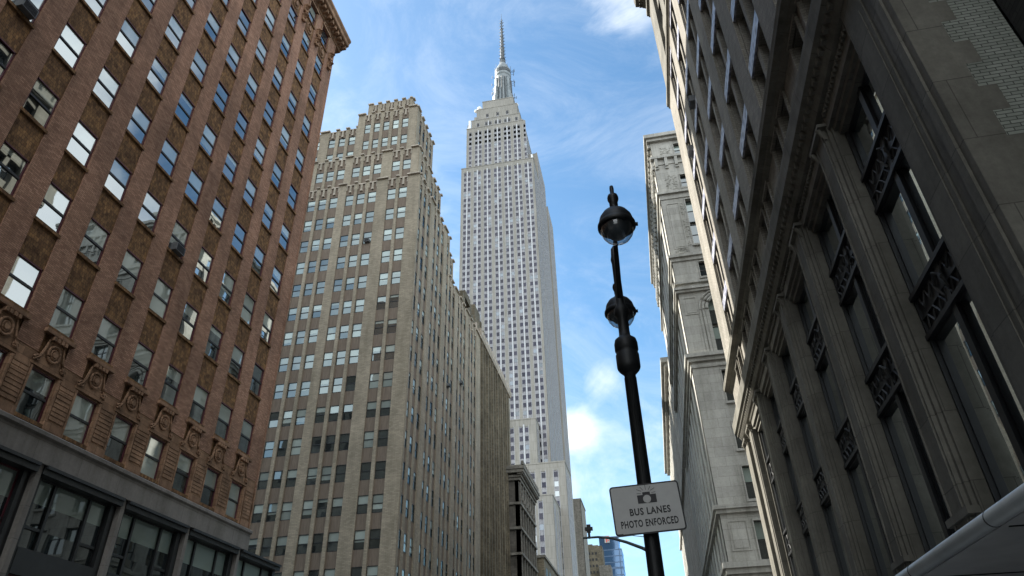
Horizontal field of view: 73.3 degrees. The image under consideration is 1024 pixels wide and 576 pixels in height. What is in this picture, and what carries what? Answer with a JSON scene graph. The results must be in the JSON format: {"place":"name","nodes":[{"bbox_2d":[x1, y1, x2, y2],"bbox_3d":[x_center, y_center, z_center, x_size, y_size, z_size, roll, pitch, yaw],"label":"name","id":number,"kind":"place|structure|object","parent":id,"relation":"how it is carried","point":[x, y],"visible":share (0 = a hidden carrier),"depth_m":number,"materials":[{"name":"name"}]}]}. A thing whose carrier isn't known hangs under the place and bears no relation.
{"place":"outdoors","nodes":[
{"label":"outdoors","id":0,"kind":"place"},
{"bbox_2d":[0,0,350,575],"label":"brick building","id":1,"kind":"structure","parent":0,"point":[139,361],"depth_m":31.40,"materials":[{"name":"brick"}]},
{"bbox_2d":[0,37,15,88],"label":"window","id":2,"kind":"structure","parent":1,"relation":"in","point":[7,54],"depth_m":25.46,"materials":[{"name":"grey glass"}]},
{"bbox_2d":[0,462,19,575],"bbox_3d":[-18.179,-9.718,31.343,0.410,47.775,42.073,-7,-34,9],"label":"window","id":3,"kind":"structure","parent":1,"relation":"in","point":[8,474],"depth_m":23.61,"materials":[{"name":"grey glass"}]},
{"bbox_2d":[0,141,28,201],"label":"window","id":4,"kind":"structure","parent":1,"relation":"in","point":[13,164],"depth_m":25.05,"materials":[{"name":"grey glass"}]},
{"bbox_2d":[0,253,42,313],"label":"window","id":5,"kind":"structure","parent":1,"relation":"in","point":[20,284],"depth_m":24.92,"materials":[{"name":"white glass"}]},
{"bbox_2d":[14,0,38,19],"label":"air conditioner","id":6,"kind":"object","parent":1,"relation":"attached to","point":[28,10],"visible":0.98,"depth_m":26.35,"materials":[{"name":"grey paint"}]},
{"bbox_2d":[7,0,45,29],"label":"window","id":7,"kind":"structure","parent":1,"relation":"in","point":[38,4],"depth_m":26.69,"materials":[{"name":"grey glass"}]},
{"bbox_2d":[14,367,54,427],"bbox_3d":[-17.230,3.934,24.800,0.270,1.906,1.308,-7,-34,9],"label":"window","id":8,"kind":"structure","parent":1,"relation":"in","point":[33,400],"depth_m":24.87,"materials":[{"name":"grey glass"}]},
{"bbox_2d":[20,77,59,133],"bbox_3d":[-18.359,-7.137,26.775,0.240,1.936,1.309,-7,-34,9],"label":"window","id":9,"kind":"structure","parent":1,"relation":"in","point":[41,102],"depth_m":26.82,"materials":[{"name":"grey glass"}]},
{"bbox_2d":[34,182,71,238],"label":"window","id":10,"kind":"structure","parent":1,"relation":"in","point":[53,209],"depth_m":26.78,"materials":[{"name":"white glass"}]},
{"bbox_2d":[18,479,107,566],"bbox_3d":[-16.756,8.855,25.746,0.120,2.410,3.705,-7,-34,9],"label":"window","id":11,"kind":"structure","parent":1,"relation":"in","point":[63,523],"depth_m":25.75,"materials":[{"name":"grey glass"}]},
{"bbox_2d":[47,286,84,342],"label":"window","id":12,"kind":"structure","parent":1,"relation":"in","point":[68,309],"depth_m":26.78,"materials":[{"name":"grey glass"}]},
{"bbox_2d":[52,22,86,74],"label":"window","id":13,"kind":"structure","parent":1,"relation":"in","point":[69,47],"depth_m":28.71,"materials":[{"name":"white glass"}]},
{"bbox_2d":[62,393,95,449],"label":"window","id":14,"kind":"structure","parent":1,"relation":"in","point":[82,411],"depth_m":26.74,"materials":[{"name":"grey glass"}]},
{"bbox_2d":[64,119,97,172],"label":"window","id":15,"kind":"structure","parent":1,"relation":"in","point":[80,148],"depth_m":28.68,"materials":[{"name":"white glass"}]},
{"bbox_2d":[77,217,109,270],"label":"window","id":16,"kind":"structure","parent":1,"relation":"in","point":[93,244],"depth_m":28.64,"materials":[{"name":"grey glass"}]},
{"bbox_2d":[80,0,107,22],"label":"window","id":17,"kind":"structure","parent":1,"relation":"in","point":[95,7],"depth_m":30.51,"materials":[{"name":"white glass"}]},
{"bbox_2d":[89,315,121,367],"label":"window","id":18,"kind":"structure","parent":1,"relation":"in","point":[104,346],"depth_m":28.64,"materials":[{"name":"grey glass"}]},
{"bbox_2d":[91,65,120,114],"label":"window","id":19,"kind":"structure","parent":1,"relation":"in","point":[106,89],"depth_m":30.58,"materials":[{"name":"white glass"}]},
{"bbox_2d":[103,157,131,206],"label":"window","id":20,"kind":"structure","parent":1,"relation":"in","point":[118,179],"depth_m":30.54,"materials":[{"name":"white glass"}]},
{"bbox_2d":[103,415,132,467],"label":"window","id":21,"kind":"structure","parent":1,"relation":"in","point":[120,433],"depth_m":28.61,"materials":[{"name":"grey glass"}]},
{"bbox_2d":[114,17,140,63],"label":"window","id":22,"kind":"structure","parent":1,"relation":"in","point":[128,38],"depth_m":32.47,"materials":[{"name":"white glass"}]},
{"bbox_2d":[114,249,142,298],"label":"window","id":23,"kind":"structure","parent":1,"relation":"in","point":[131,266],"depth_m":30.51,"materials":[{"name":"grey glass"}]},
{"bbox_2d":[125,103,151,150],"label":"window","id":24,"kind":"structure","parent":1,"relation":"in","point":[138,127],"depth_m":32.43,"materials":[{"name":"blue glass"}]},
{"bbox_2d":[126,341,154,389],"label":"window","id":25,"kind":"structure","parent":1,"relation":"in","point":[142,360],"depth_m":30.51,"materials":[{"name":"grey glass"}]},
{"bbox_2d":[108,512,173,575],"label":"window","id":26,"kind":"structure","parent":1,"relation":"in","point":[142,547],"depth_m":29.47,"materials":[{"name":"grey glass"}]},
{"bbox_2d":[137,190,161,236],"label":"window","id":27,"kind":"structure","parent":1,"relation":"in","point":[151,207],"depth_m":32.40,"materials":[{"name":"grey glass"}]},
{"bbox_2d":[139,435,164,483],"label":"window","id":28,"kind":"structure","parent":1,"relation":"in","point":[153,454],"depth_m":30.47,"materials":[{"name":"grey glass"}]},
{"bbox_2d":[146,56,168,99],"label":"window","id":29,"kind":"structure","parent":1,"relation":"in","point":[158,75],"depth_m":34.34,"materials":[{"name":"blue glass"}]},
{"bbox_2d":[148,277,172,323],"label":"window","id":30,"kind":"structure","parent":1,"relation":"in","point":[162,293],"depth_m":32.36,"materials":[{"name":"grey glass"}]},
{"bbox_2d":[156,137,178,181],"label":"window","id":31,"kind":"structure","parent":1,"relation":"in","point":[167,160],"depth_m":34.30,"materials":[{"name":"blue glass"}]},
{"bbox_2d":[159,364,182,409],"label":"window","id":32,"kind":"structure","parent":1,"relation":"in","point":[173,379],"depth_m":32.36,"materials":[{"name":"grey glass"}]},
{"bbox_2d":[164,14,184,54],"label":"window","id":33,"kind":"structure","parent":1,"relation":"in","point":[174,33],"depth_m":36.23,"materials":[{"name":"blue glass"}]},
{"bbox_2d":[167,219,188,263],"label":"window","id":34,"kind":"structure","parent":1,"relation":"in","point":[180,234],"depth_m":34.33,"materials":[{"name":"grey glass"}]},
{"bbox_2d":[171,452,192,498],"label":"window","id":35,"kind":"structure","parent":1,"relation":"in","point":[185,462],"depth_m":32.34,"materials":[{"name":"grey glass"}]},
{"bbox_2d":[174,91,194,132],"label":"window","id":36,"kind":"structure","parent":1,"relation":"in","point":[183,113],"depth_m":36.19,"materials":[{"name":"blue glass"}]},
{"bbox_2d":[177,302,198,345],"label":"window","id":37,"kind":"structure","parent":1,"relation":"in","point":[186,331],"depth_m":34.22,"materials":[{"name":"grey glass"}]},
{"bbox_2d":[184,168,203,210],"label":"window","id":38,"kind":"structure","parent":1,"relation":"in","point":[192,193],"depth_m":36.15,"materials":[{"name":"blue glass"}]},
{"bbox_2d":[188,384,208,426],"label":"window","id":39,"kind":"structure","parent":1,"relation":"in","point":[201,395],"depth_m":34.22,"materials":[{"name":"grey glass"}]},
{"bbox_2d":[189,48,207,87],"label":"window","id":40,"kind":"structure","parent":1,"relation":"in","point":[199,66],"depth_m":38.09,"materials":[{"name":"blue glass"}]},
{"bbox_2d":[180,538,226,575],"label":"window","id":41,"kind":"structure","parent":1,"relation":"in","point":[200,559],"depth_m":33.40,"materials":[{"name":"grey glass"}]},
{"bbox_2d":[194,246,213,287],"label":"window","id":42,"kind":"structure","parent":1,"relation":"in","point":[205,260],"depth_m":36.13,"materials":[{"name":"white glass"}]},
{"bbox_2d":[199,122,216,161],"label":"window","id":43,"kind":"structure","parent":1,"relation":"in","point":[209,137],"depth_m":38.06,"materials":[{"name":"blue glass"}]},
{"bbox_2d":[200,467,218,511],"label":"window","id":44,"kind":"structure","parent":1,"relation":"in","point":[208,492],"depth_m":34.20,"materials":[{"name":"grey glass"}]},
{"bbox_2d":[204,11,220,47],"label":"window","id":45,"kind":"structure","parent":1,"relation":"in","point":[212,28],"depth_m":39.99,"materials":[{"name":"blue glass"}]},
{"bbox_2d":[204,324,222,365],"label":"window","id":46,"kind":"structure","parent":1,"relation":"in","point":[211,353],"depth_m":36.09,"materials":[{"name":"grey glass"}]},
{"bbox_2d":[208,196,226,235],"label":"window","id":47,"kind":"structure","parent":1,"relation":"in","point":[218,212],"depth_m":38.03,"materials":[{"name":"blue glass"}]},
{"bbox_2d":[212,80,229,117],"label":"window","id":48,"kind":"structure","parent":1,"relation":"in","point":[220,101],"depth_m":39.95,"materials":[{"name":"blue glass"}]},
{"bbox_2d":[214,402,232,442],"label":"window","id":49,"kind":"structure","parent":1,"relation":"in","point":[222,427],"depth_m":36.09,"materials":[{"name":"grey glass"}]},
{"bbox_2d":[218,270,235,309],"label":"window","id":50,"kind":"structure","parent":1,"relation":"in","point":[228,283],"depth_m":37.98,"materials":[{"name":"grey glass"}]},
{"bbox_2d":[222,150,237,188],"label":"window","id":51,"kind":"structure","parent":1,"relation":"in","point":[230,167],"depth_m":39.91,"materials":[{"name":"blue glass"}]},
{"bbox_2d":[225,42,240,78],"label":"window","id":52,"kind":"structure","parent":1,"relation":"in","point":[232,61],"depth_m":41.85,"materials":[{"name":"blue glass"}]},
{"bbox_2d":[225,481,241,522],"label":"window","id":53,"kind":"structure","parent":1,"relation":"in","point":[231,511],"depth_m":36.06,"materials":[{"name":"grey glass"}]},
{"bbox_2d":[228,344,244,383],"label":"window","id":54,"kind":"structure","parent":1,"relation":"in","point":[237,358],"depth_m":37.96,"materials":[{"name":"grey glass"}]},
{"bbox_2d":[231,221,246,258],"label":"window","id":55,"kind":"structure","parent":1,"relation":"in","point":[239,237],"depth_m":39.88,"materials":[{"name":"blue glass"}]},
{"bbox_2d":[234,110,248,145],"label":"window","id":56,"kind":"structure","parent":1,"relation":"in","point":[241,126],"depth_m":41.81,"materials":[{"name":"blue glass"}]},
{"bbox_2d":[236,8,250,41],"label":"window","id":57,"kind":"structure","parent":1,"relation":"in","point":[243,24],"depth_m":43.73,"materials":[{"name":"blue glass"}]},
{"bbox_2d":[237,418,253,456],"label":"window","id":58,"kind":"structure","parent":1,"relation":"in","point":[247,427],"depth_m":37.95,"materials":[{"name":"grey glass"}]},
{"bbox_2d":[240,291,255,329],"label":"window","id":59,"kind":"structure","parent":1,"relation":"in","point":[249,303],"depth_m":39.86,"materials":[{"name":"grey glass"}]},
{"bbox_2d":[242,176,256,212],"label":"window","id":60,"kind":"structure","parent":1,"relation":"in","point":[248,198],"depth_m":41.78,"materials":[{"name":"blue glass"}]},
{"bbox_2d":[245,72,258,106],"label":"window","id":61,"kind":"structure","parent":1,"relation":"in","point":[252,86],"depth_m":43.70,"materials":[{"name":"blue glass"}]},
{"bbox_2d":[236,558,269,575],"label":"window","id":62,"kind":"structure","parent":1,"relation":"in","point":[244,568],"depth_m":37.20,"materials":[{"name":"grey glass"}]},
{"bbox_2d":[249,362,263,400],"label":"window","id":63,"kind":"structure","parent":1,"relation":"in","point":[258,372],"depth_m":39.81,"materials":[{"name":"grey glass"}]},
{"bbox_2d":[251,244,265,279],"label":"window","id":64,"kind":"structure","parent":1,"relation":"in","point":[259,256],"depth_m":41.74,"materials":[{"name":"blue glass"}]},
{"bbox_2d":[253,136,266,170],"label":"window","id":65,"kind":"structure","parent":1,"relation":"in","point":[260,149],"depth_m":43.67,"materials":[{"name":"blue glass"}]},
{"bbox_2d":[254,38,267,70],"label":"window","id":66,"kind":"structure","parent":1,"relation":"in","point":[260,54],"depth_m":45.60,"materials":[{"name":"blue glass"}]},
{"bbox_2d":[260,311,273,347],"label":"window","id":67,"kind":"structure","parent":1,"relation":"in","point":[266,331],"depth_m":41.71,"materials":[{"name":"grey glass"}]},
{"bbox_2d":[261,200,274,234],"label":"window","id":68,"kind":"structure","parent":1,"relation":"in","point":[268,215],"depth_m":43.64,"materials":[{"name":"blue glass"}]},
{"bbox_2d":[262,99,274,131],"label":"window","id":69,"kind":"structure","parent":1,"relation":"in","point":[268,117],"depth_m":45.57,"materials":[{"name":"blue glass"}]},
{"bbox_2d":[264,5,275,36],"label":"window","id":70,"kind":"structure","parent":1,"relation":"in","point":[270,20],"depth_m":47.50,"materials":[{"name":"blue glass"}]},
{"bbox_2d":[269,265,282,299],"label":"window","id":71,"kind":"structure","parent":1,"relation":"in","point":[275,285],"depth_m":43.60,"materials":[{"name":"blue glass"}]},
{"bbox_2d":[270,160,282,193],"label":"window","id":72,"kind":"structure","parent":1,"relation":"in","point":[277,173],"depth_m":45.54,"materials":[{"name":"blue glass"}]},
{"bbox_2d":[279,222,290,254],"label":"window","id":73,"kind":"structure","parent":1,"relation":"in","point":[285,232],"depth_m":45.49,"materials":[{"name":"blue glass"}]},
{"bbox_2d":[279,124,290,155],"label":"window","id":74,"kind":"structure","parent":1,"relation":"in","point":[285,135],"depth_m":47.43,"materials":[{"name":"blue glass"}]},
{"bbox_2d":[248,96,481,575],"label":"setback tower","id":75,"kind":"structure","parent":0,"point":[370,464],"depth_m":81.64,"materials":[{"name":"stone"}]},
{"bbox_2d":[353,530,364,549],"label":"window","id":76,"kind":"structure","parent":75,"relation":"in","point":[359,537],"depth_m":67.38,"materials":[{"name":"grey glass"}]},
{"bbox_2d":[369,528,380,548],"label":"window","id":77,"kind":"structure","parent":75,"relation":"in","point":[374,540],"depth_m":67.15,"materials":[{"name":"grey glass"}]},
{"bbox_2d":[320,0,684,575],"label":"sky","id":78,"kind":"structure","parent":0,"point":[588,77],"materials":[{"name":"blue"}]},
{"bbox_2d":[459,17,578,575],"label":"skyscraper","id":79,"kind":"structure","parent":0,"point":[507,276],"depth_m":344.31,"materials":[{"name":"stone"}]},
{"bbox_2d":[537,555,559,575],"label":"block","id":80,"kind":"structure","parent":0,"point":[545,566],"depth_m":139.36,"materials":[{"name":"stone"}]},
{"bbox_2d":[573,498,589,575],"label":"slab tower","id":81,"kind":"structure","parent":0,"point":[581,542],"depth_m":369.56,"materials":[{"name":"concrete"}]},
{"bbox_2d":[588,544,612,575],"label":"brown block","id":82,"kind":"structure","parent":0,"point":[598,567],"depth_m":415.15,"materials":[{"name":"brick"}]},
{"bbox_2d":[599,536,625,575],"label":"glass tower","id":83,"kind":"structure","parent":0,"point":[613,555],"depth_m":471.50,"materials":[{"name":"blue glass"}]},
{"bbox_2d":[660,357,702,575],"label":"cream building","id":84,"kind":"structure","parent":0,"point":[674,469],"depth_m":98.38,"materials":[{"name":"grey stone"}]},
{"bbox_2d":[643,130,772,575],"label":"limestone building","id":85,"kind":"structure","parent":0,"point":[730,532],"depth_m":62.76,"materials":[{"name":"grey stone"}]},
{"bbox_2d":[742,466,755,498],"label":"window","id":86,"kind":"structure","parent":85,"relation":"in","point":[746,470],"depth_m":53.59,"materials":[{"name":"grey glass"}]},
{"bbox_2d":[754,521,768,558],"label":"window","id":87,"kind":"structure","parent":85,"relation":"in","point":[758,525],"depth_m":51.24,"materials":[{"name":"grey glass"}]},
{"bbox_2d":[634,0,1023,575],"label":"stone building","id":88,"kind":"structure","parent":0,"point":[854,171],"depth_m":16.26,"materials":[{"name":"stone"}]},
{"bbox_2d":[799,286,813,331],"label":"window","id":89,"kind":"structure","parent":88,"relation":"in","point":[804,302],"depth_m":22.57,"materials":[{"name":"black glass"}]},
{"bbox_2d":[800,406,819,470],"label":"window","id":90,"kind":"structure","parent":88,"relation":"in","point":[804,418],"depth_m":24.29,"materials":[{"name":"black glass"}]},
{"bbox_2d":[819,207,838,263],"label":"window","id":91,"kind":"structure","parent":88,"relation":"in","point":[827,230],"depth_m":19.24,"materials":[{"name":"black glass"}]},
{"bbox_2d":[819,355,844,428],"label":"window","id":92,"kind":"structure","parent":88,"relation":"in","point":[837,410],"depth_m":20.95,"materials":[{"name":"black glass"}]},
{"bbox_2d":[824,498,851,575],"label":"window","id":93,"kind":"structure","parent":88,"relation":"in","point":[831,516],"depth_m":22.43,"materials":[{"name":"black glass"}]},
{"bbox_2d":[848,97,874,166],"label":"window","id":94,"kind":"structure","parent":88,"relation":"in","point":[861,132],"depth_m":15.94,"materials":[{"name":"grey glass"}]},
{"bbox_2d":[845,282,878,371],"bbox_3d":[8.912,1.042,17.411,0.100,2.200,1.245,-7,-34,9],"label":"window","id":95,"kind":"structure","parent":88,"relation":"in","point":[868,347],"depth_m":17.62,"materials":[{"name":"grey glass"}]},
{"bbox_2d":[857,269,884,344],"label":"window","id":96,"kind":"structure","parent":88,"relation":"in","point":[858,273],"depth_m":16.73,"materials":[{"name":"black glass"}]},
{"bbox_2d":[849,456,893,575],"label":"window","id":97,"kind":"structure","parent":88,"relation":"in","point":[884,564],"depth_m":18.87,"materials":[{"name":"black glass"}]},
{"bbox_2d":[861,71,882,121],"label":"window","id":98,"kind":"structure","parent":88,"relation":"in","point":[866,84],"depth_m":15.05,"materials":[{"name":"black glass"}]},
{"bbox_2d":[882,179,929,287],"bbox_3d":[8.139,-1.078,14.145,0.100,2.200,1.205,-7,-34,9],"label":"window","id":99,"kind":"structure","parent":88,"relation":"in","point":[911,249],"depth_m":14.31,"materials":[{"name":"grey glass"}]},
{"bbox_2d":[883,398,944,549],"bbox_3d":[9.014,4.364,15.231,0.100,3.750,1.245,-7,-34,9],"label":"window","id":100,"kind":"structure","parent":88,"relation":"in","point":[933,532],"depth_m":15.50,"materials":[{"name":"grey glass"}]},
{"bbox_2d":[899,155,941,247],"bbox_3d":[7.862,-1.839,12.972,0.100,2.200,1.205,-7,-34,9],"label":"window","id":101,"kind":"structure","parent":88,"relation":"in","point":[932,228],"depth_m":13.41,"materials":[{"name":"black glass"}]},
{"bbox_2d":[899,387,954,533],"bbox_3d":[8.729,3.582,14.026,0.100,3.750,1.245,-7,-34,9],"label":"window","id":102,"kind":"structure","parent":88,"relation":"in","point":[901,391],"depth_m":14.67,"materials":[{"name":"black glass"}]},
{"bbox_2d":[895,483,1023,575],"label":"canopy","id":103,"kind":"object","parent":88,"relation":"attached to","point":[989,541],"visible":1,"depth_m":6.84,"materials":[{"name":"metal"}]},
{"bbox_2d":[934,311,1023,498],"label":"window","id":104,"kind":"structure","parent":88,"relation":"in","point":[1006,471],"depth_m":12.18,"materials":[{"name":"grey glass"}]},
{"bbox_2d":[959,289,1023,442],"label":"window","id":105,"kind":"structure","parent":88,"relation":"in","point":[1008,394],"depth_m":11.49,"materials":[{"name":"black glass"}]},
{"bbox_2d":[996,0,1023,40],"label":"side building","id":106,"kind":"structure","parent":0,"point":[1013,10],"depth_m":11.41,"materials":[{"name":"grey stone"}]},
{"label":"ground","id":107,"kind":"structure","parent":0,"visible":0},
{"bbox_2d":[471,304,511,575],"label":"weathered tower","id":108,"kind":"structure","parent":107,"relation":"on","point":[495,444],"depth_m":116.08,"materials":[{"name":"brick"}]},
{"bbox_2d":[506,460,539,575],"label":"cornice building","id":109,"kind":"structure","parent":107,"relation":"on","point":[524,494],"depth_m":125.04,"materials":[{"name":"stone"}]},
{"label":"sidewalk","id":110,"kind":"structure","parent":0,"visible":0},
{"bbox_2d":[598,185,664,575],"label":"street lamp","id":111,"kind":"object","parent":110,"relation":"on","point":[616,223],"visible":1,"depth_m":10.22,"materials":[{"name":"black metal"}]},
{"bbox_2d":[583,524,644,550],"bbox_3d":[3.342,10.225,19.312,2.180,7.120,0.253,-7,-34,9],"label":"signal arm","id":112,"kind":"object","parent":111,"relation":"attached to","point":[588,528],"visible":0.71,"depth_m":21.03},
{"bbox_2d":[609,480,686,536],"bbox_3d":[1.817,2.993,9.222,0.947,0.687,0.370,-7,-34,9],"label":"traffic sign","id":113,"kind":"object","parent":111,"relation":"attached to","point":[647,508],"visible":1,"depth_m":9.08,"materials":[{"name":"white metal"}]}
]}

